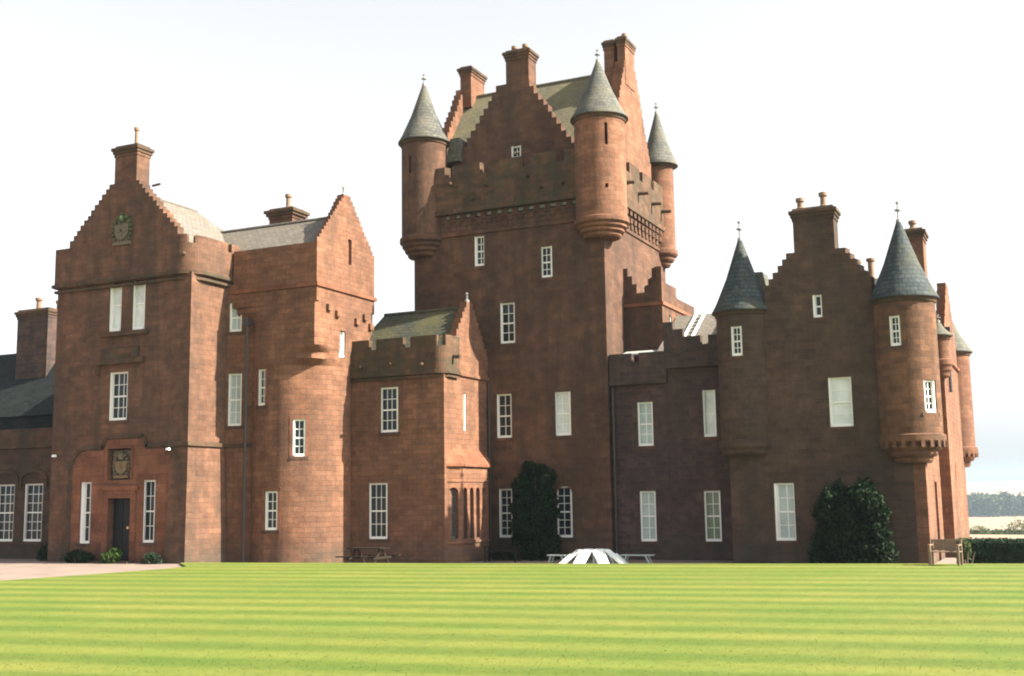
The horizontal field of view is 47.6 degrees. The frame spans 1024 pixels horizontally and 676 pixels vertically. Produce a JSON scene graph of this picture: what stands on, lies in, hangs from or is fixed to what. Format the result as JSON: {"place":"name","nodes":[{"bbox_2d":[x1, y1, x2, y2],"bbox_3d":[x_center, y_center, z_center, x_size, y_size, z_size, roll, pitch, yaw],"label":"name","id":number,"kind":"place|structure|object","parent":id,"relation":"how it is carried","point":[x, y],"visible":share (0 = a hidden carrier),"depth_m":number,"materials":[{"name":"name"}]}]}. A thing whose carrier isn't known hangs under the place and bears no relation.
{"place":"outdoors","nodes":[
{"label":"outdoors","id":0,"kind":"place"},
{"bbox_2d":[0,559,180,580],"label":"gravel drive","id":1,"kind":"structure","parent":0,"point":[12,569],"depth_m":46.74,"materials":[{"name":"beige gravel"}]},
{"bbox_2d":[35,541,47,560],"bbox_3d":[-21.382,10.008,54.012,2.147,1.383,0.824,-5,-9,25],"label":"bush","id":2,"kind":"object","parent":1,"relation":"on","point":[42,553],"visible":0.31,"depth_m":54.02,"materials":[{"name":"green plant"}]},
{"bbox_2d":[61,548,95,562],"bbox_3d":[-19.188,9.753,51.346,1.954,0.902,0.749,-5,-9,25],"label":"bush","id":3,"kind":"object","parent":1,"relation":"on","point":[78,556],"visible":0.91,"depth_m":51.14,"materials":[{"name":"green plant"}]},
{"bbox_2d":[100,547,122,563],"bbox_3d":[-17.381,9.481,50.437,1.064,0.882,0.794,-1,-8,-2],"label":"leafy plant","id":4,"kind":"object","parent":1,"relation":"on","point":[114,555],"visible":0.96,"depth_m":50.24,"materials":[{"name":"green plant"}]},
{"bbox_2d":[140,551,162,563],"bbox_3d":[-15.300,9.475,49.440,1.270,0.775,0.691,-5,-9,25],"label":"bush","id":5,"kind":"object","parent":1,"relation":"on","point":[147,557],"visible":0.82,"depth_m":49.33,"materials":[{"name":"green plant"}]},
{"bbox_2d":[0,562,1023,675],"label":"lawn","id":6,"kind":"structure","parent":0,"point":[762,582],"depth_m":23.41,"materials":[{"name":"green plant"}]},
{"bbox_2d":[927,539,962,565],"bbox_3d":[14.716,7.282,39.418,1.020,0.860,0.650,-6,-9,31],"label":"garden bench","id":7,"kind":"object","parent":6,"relation":"on","point":[947,544],"visible":1,"depth_m":39.58,"materials":[{"name":"brown wood"}]},
{"bbox_2d":[0,0,1023,481],"label":"sky","id":8,"kind":"structure","parent":0,"point":[242,106],"materials":[{"name":"white"}]},
{"bbox_2d":[467,558,956,563],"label":"gravel path","id":9,"kind":"structure","parent":0,"point":[942,561],"depth_m":49.60,"materials":[{"name":"beige gravel"}]},
{"bbox_2d":[335,547,400,562],"bbox_3d":[-6.080,9.290,49.159,2.000,0.800,2.100,-5,-9,25],"label":"picnic table","id":10,"kind":"object","parent":9,"relation":"on","point":[374,558],"visible":0.91,"depth_m":49.03,"materials":[{"name":"brown wood"}]},
{"bbox_2d":[483,546,520,561],"bbox_3d":[-0.441,9.601,51.626,1.520,0.700,0.650,-4,-8,19],"label":"garden bench","id":11,"kind":"object","parent":9,"relation":"on","point":[514,548],"visible":1,"depth_m":51.68,"materials":[{"name":"brown wood"}]},
{"bbox_2d":[491,543,529,560],"bbox_3d":[-0.050,9.937,52.864,2.076,1.237,0.986,-5,-9,25],"label":"bush","id":12,"kind":"object","parent":9,"relation":"on","point":[500,556],"visible":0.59,"depth_m":52.71,"materials":[{"name":"green plant"}]},
{"bbox_2d":[508,460,562,560],"bbox_3d":[1.013,8.019,52.858,2.683,4.939,1.489,-5,-9,25],"label":"ivy","id":13,"kind":"object","parent":9,"relation":"on","point":[533,524],"visible":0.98,"depth_m":52.48,"materials":[{"name":"green plant"}]},
{"bbox_2d":[547,554,567,563],"bbox_3d":[1.891,9.193,48.020,0.800,0.440,0.400,-5,-9,25],"label":"garden side bench","id":14,"kind":"object","parent":9,"relation":"on","point":[553,555],"visible":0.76,"depth_m":47.97,"materials":[{"name":"grey paint"}]},
{"bbox_2d":[559,550,579,563],"bbox_3d":[2.315,8.966,47.333,1.040,0.100,0.486,-38,2,-16],"label":"garden chair","id":15,"kind":"object","parent":9,"relation":"on","point":[571,556],"visible":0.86,"depth_m":47.28,"materials":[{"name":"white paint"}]},
{"bbox_2d":[573,550,590,563],"bbox_3d":[2.794,8.869,46.697,0.486,0.100,1.040,-6,29,30],"label":"garden chair","id":16,"kind":"object","parent":9,"relation":"on","point":[582,556],"visible":0.88,"depth_m":46.77,"materials":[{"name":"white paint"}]},
{"bbox_2d":[583,549,593,563],"bbox_3d":[3.075,9.131,48.596,0.486,0.100,1.040,1,-46,-14],"label":"garden table","id":17,"kind":"object","parent":9,"relation":"on","point":[589,558],"visible":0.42,"depth_m":48.60,"materials":[{"name":"white paint"}]},
{"bbox_2d":[592,550,608,563],"bbox_3d":[3.588,8.841,46.583,0.486,0.100,1.040,1,30,-14],"label":"garden chair","id":18,"kind":"object","parent":9,"relation":"on","point":[600,557],"visible":0.9,"depth_m":46.66,"materials":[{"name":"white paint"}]},
{"bbox_2d":[595,549,613,563],"bbox_3d":[3.869,9.103,48.482,0.486,0.100,1.040,-6,-47,30],"label":"garden chair","id":19,"kind":"object","parent":9,"relation":"on","point":[609,558],"visible":0.49,"depth_m":48.39,"materials":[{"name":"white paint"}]},
{"bbox_2d":[604,549,627,563],"bbox_3d":[4.232,8.898,47.059,1.040,0.100,0.486,38,13,29],"label":"garden chair","id":20,"kind":"object","parent":9,"relation":"on","point":[615,557],"visible":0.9,"depth_m":47.03,"materials":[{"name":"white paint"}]},
{"bbox_2d":[620,554,654,563],"bbox_3d":[5.091,9.014,47.088,1.350,0.440,0.400,-5,-9,25],"label":"garden side bench","id":21,"kind":"object","parent":9,"relation":"on","point":[629,555],"visible":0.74,"depth_m":47.05,"materials":[{"name":"grey paint"}]},
{"bbox_2d":[806,477,898,563],"bbox_3d":[13.096,7.273,44.750,3.467,3.869,1.755,-5,-9,25],"label":"bush","id":22,"kind":"object","parent":9,"relation":"on","point":[853,520],"visible":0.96,"depth_m":44.31,"materials":[{"name":"green plant"}]},
{"bbox_2d":[955,536,974,563],"bbox_3d":[16.365,7.851,41.895,0.669,1.402,0.646,2,-8,-17],"label":"sunlit shrub","id":23,"kind":"object","parent":9,"relation":"on","point":[966,548],"visible":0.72,"depth_m":41.78,"materials":[{"name":"green plant"}]},
{"bbox_2d":[955,537,1023,563],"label":"clipped hedge","id":24,"kind":"object","parent":9,"relation":"on","point":[988,550],"visible":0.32,"depth_m":41.92,"materials":[{"name":"green plant"}]},
{"bbox_2d":[966,481,1023,538],"bbox_3d":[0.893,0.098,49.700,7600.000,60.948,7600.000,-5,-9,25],"label":"terrain","id":25,"kind":"structure","parent":0,"point":[995,487],"depth_m":1152.30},
{"bbox_2d":[0,33,978,563],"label":"castle","id":26,"kind":"structure","parent":25,"relation":"on","point":[180,383],"depth_m":52.31,"materials":[{"name":"brown stone"}]},
{"bbox_2d":[0,484,14,544],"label":"window","id":27,"kind":"structure","parent":26,"relation":"in","point":[6,491],"depth_m":57.41,"materials":[{"name":"white paint"}]},
{"bbox_2d":[20,484,42,544],"bbox_3d":[-23.284,8.578,56.545,1.470,2.928,0.255,-5,-9,25],"label":"window","id":28,"kind":"structure","parent":26,"relation":"in","point":[33,492],"depth_m":56.65,"materials":[{"name":"white paint"}]},
{"bbox_2d":[75,482,91,546],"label":"window","id":29,"kind":"structure","parent":26,"relation":"in","point":[86,486],"depth_m":52.33,"materials":[{"name":"white paint"}]},
{"bbox_2d":[109,284,121,331],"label":"window","id":30,"kind":"structure","parent":26,"relation":"in","point":[116,293],"depth_m":53.05,"materials":[{"name":"white paint"}]},
{"bbox_2d":[105,371,128,423],"bbox_3d":[-17.655,2.695,52.235,1.332,2.338,0.295,-5,-9,25],"label":"window","id":31,"kind":"structure","parent":26,"relation":"in","point":[119,380],"depth_m":52.35,"materials":[{"name":"white paint"}]},
{"bbox_2d":[112,498,129,560],"bbox_3d":[-17.244,8.543,51.462,1.202,2.850,0.140,-5,-9,25],"label":"door","id":32,"kind":"structure","parent":26,"relation":"in","point":[121,519],"depth_m":51.53,"materials":[{"name":"black paint"}]},
{"bbox_2d":[132,279,145,329],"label":"window","id":33,"kind":"structure","parent":26,"relation":"in","point":[139,290],"depth_m":52.48,"materials":[{"name":"white paint"}]},
{"bbox_2d":[139,480,155,545],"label":"window","id":34,"kind":"structure","parent":26,"relation":"in","point":[149,485],"depth_m":50.81,"materials":[{"name":"white paint"}]},
{"bbox_2d":[225,373,242,429],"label":"window","id":35,"kind":"structure","parent":26,"relation":"in","point":[235,380],"depth_m":52.68,"materials":[{"name":"white paint"}]},
{"bbox_2d":[226,303,243,334],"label":"window","id":36,"kind":"structure","parent":26,"relation":"in","point":[235,320],"depth_m":53.20,"materials":[{"name":"white paint"}]},
{"bbox_2d":[255,365,267,408],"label":"window","id":37,"kind":"structure","parent":26,"relation":"in","point":[262,403],"depth_m":52.07,"materials":[{"name":"white paint"}]},
{"bbox_2d":[262,487,280,533],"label":"window","id":38,"kind":"structure","parent":26,"relation":"in","point":[270,502],"depth_m":51.01,"materials":[{"name":"white paint"}]},
{"bbox_2d":[289,415,308,459],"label":"window","id":39,"kind":"structure","parent":26,"relation":"in","point":[299,428],"depth_m":51.30,"materials":[{"name":"white paint"}]},
{"bbox_2d":[339,332,343,357],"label":"window","id":40,"kind":"structure","parent":26,"relation":"in","point":[341,355],"depth_m":53.08,"materials":[{"name":"white paint"}]},
{"bbox_2d":[366,483,389,542],"bbox_3d":[-5.969,7.856,52.196,1.228,2.638,0.255,-5,-9,25],"label":"window","id":41,"kind":"structure","parent":26,"relation":"in","point":[377,491],"depth_m":52.29,"materials":[{"name":"white paint"}]},
{"bbox_2d":[378,387,399,435],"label":"window","id":42,"kind":"structure","parent":26,"relation":"in","point":[389,396],"depth_m":52.66,"materials":[{"name":"white paint"}]},
{"bbox_2d":[449,487,457,538],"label":"window","id":43,"kind":"structure","parent":26,"relation":"in","point":[455,489],"depth_m":51.29,"materials":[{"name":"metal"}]},
{"bbox_2d":[463,393,465,429],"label":"window","id":44,"kind":"structure","parent":26,"relation":"in","point":[464,395],"depth_m":53.27,"materials":[{"name":"white paint"}]},
{"bbox_2d":[463,487,466,537],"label":"window","id":45,"kind":"structure","parent":26,"relation":"in","point":[464,488],"depth_m":51.89,"materials":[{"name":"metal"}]},
{"bbox_2d":[470,487,473,537],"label":"window","id":46,"kind":"structure","parent":26,"relation":"in","point":[472,489],"depth_m":52.38,"materials":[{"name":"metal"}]},
{"bbox_2d":[476,488,479,536],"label":"window","id":47,"kind":"structure","parent":26,"relation":"in","point":[478,489],"depth_m":52.90,"materials":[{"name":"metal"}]},
{"bbox_2d":[471,233,486,269],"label":"window","id":48,"kind":"structure","parent":26,"relation":"in","point":[480,260],"depth_m":56.56,"materials":[{"name":"white paint"}]},
{"bbox_2d":[493,390,514,440],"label":"window","id":49,"kind":"structure","parent":26,"relation":"in","point":[504,427],"depth_m":54.96,"materials":[{"name":"white paint"}]},
{"bbox_2d":[496,485,513,540],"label":"window","id":50,"kind":"structure","parent":26,"relation":"in","point":[503,497],"depth_m":54.36,"materials":[{"name":"white paint"}]},
{"bbox_2d":[497,298,517,346],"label":"window","id":51,"kind":"structure","parent":26,"relation":"in","point":[508,311],"depth_m":55.48,"materials":[{"name":"white paint"}]},
{"bbox_2d":[511,145,520,156],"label":"window","id":52,"kind":"structure","parent":26,"relation":"in","point":[514,149],"depth_m":57.72,"materials":[{"name":"white paint"}]},
{"bbox_2d":[538,242,554,280],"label":"window","id":53,"kind":"structure","parent":26,"relation":"in","point":[547,264],"depth_m":54.94,"materials":[{"name":"white paint"}]},
{"bbox_2d":[552,387,573,438],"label":"window","id":54,"kind":"structure","parent":26,"relation":"in","point":[563,406],"depth_m":53.70,"materials":[{"name":"white paint"}]},
{"bbox_2d":[554,482,575,540],"bbox_3d":[2.455,7.933,53.037,1.051,2.628,0.255,-5,-9,25],"label":"window","id":55,"kind":"structure","parent":26,"relation":"in","point":[566,527],"depth_m":53.06,"materials":[{"name":"white paint"}]},
{"bbox_2d":[636,402,655,449],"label":"window","id":56,"kind":"structure","parent":26,"relation":"in","point":[645,410],"depth_m":52.22,"materials":[{"name":"white paint"}]},
{"bbox_2d":[638,491,659,544],"bbox_3d":[6.086,7.994,51.591,0.980,2.358,0.255,-5,-9,25],"label":"window","id":57,"kind":"structure","parent":26,"relation":"in","point":[647,498],"depth_m":51.65,"materials":[{"name":"white paint"}]},
{"bbox_2d":[701,390,719,440],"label":"window","id":58,"kind":"structure","parent":26,"relation":"in","point":[709,407],"depth_m":50.98,"materials":[{"name":"white paint"}]},
{"bbox_2d":[703,491,724,544],"bbox_3d":[8.731,7.796,50.311,0.970,2.318,0.255,-5,-9,25],"label":"window","id":59,"kind":"structure","parent":26,"relation":"in","point":[713,530],"depth_m":50.37,"materials":[{"name":"white paint"}]},
{"bbox_2d":[728,326,745,359],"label":"window","id":60,"kind":"structure","parent":26,"relation":"in","point":[736,332],"depth_m":48.00,"materials":[{"name":"white paint"}]},
{"bbox_2d":[771,483,799,544],"bbox_3d":[11.027,7.093,46.867,1.145,2.448,0.255,-5,-9,25],"label":"window","id":61,"kind":"structure","parent":26,"relation":"in","point":[783,492],"depth_m":46.92,"materials":[{"name":"white paint"}]},
{"bbox_2d":[809,294,825,321],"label":"window","id":62,"kind":"structure","parent":26,"relation":"in","point":[817,301],"depth_m":47.31,"materials":[{"name":"white paint"}]},
{"bbox_2d":[826,377,856,430],"bbox_3d":[13.161,2.635,46.450,1.198,2.138,0.255,-5,-9,25],"label":"window","id":63,"kind":"structure","parent":26,"relation":"in","point":[840,390],"depth_m":46.50,"materials":[{"name":"white paint"}]},
{"bbox_2d":[887,315,904,349],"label":"window","id":64,"kind":"structure","parent":26,"relation":"in","point":[894,321],"depth_m":45.15,"materials":[{"name":"white paint"}]},
{"bbox_2d":[923,380,939,415],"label":"window","id":65,"kind":"structure","parent":26,"relation":"in","point":[929,387],"depth_m":44.71,"materials":[{"name":"white paint"}]},
{"bbox_2d":[970,523,995,534],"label":"field bush","id":66,"kind":"object","parent":25,"relation":"on","point":[981,531],"visible":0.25,"depth_m":137.54,"materials":[{"name":"green plant"}]},
{"bbox_2d":[967,490,1023,516],"bbox_3d":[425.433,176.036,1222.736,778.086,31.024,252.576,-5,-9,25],"label":"wood","id":67,"kind":"object","parent":25,"relation":"on","point":[998,505],"visible":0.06,"depth_m":1178.62,"materials":[{"name":"green plant"}]},
{"bbox_2d":[973,528,1023,534],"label":"field hedge","id":68,"kind":"object","parent":25,"relation":"on","point":[1004,531],"visible":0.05,"depth_m":659.16,"materials":[{"name":"green plant"}]},
{"bbox_2d":[991,529,1008,534],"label":"field bush","id":69,"kind":"object","parent":25,"relation":"on","point":[998,532],"visible":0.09,"depth_m":138.76,"materials":[{"name":"green plant"}]},
{"bbox_2d":[1001,517,1023,534],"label":"field bush","id":70,"kind":"object","parent":25,"relation":"on","point":[1015,528],"visible":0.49,"depth_m":135.87,"materials":[{"name":"green plant"}]}
]}

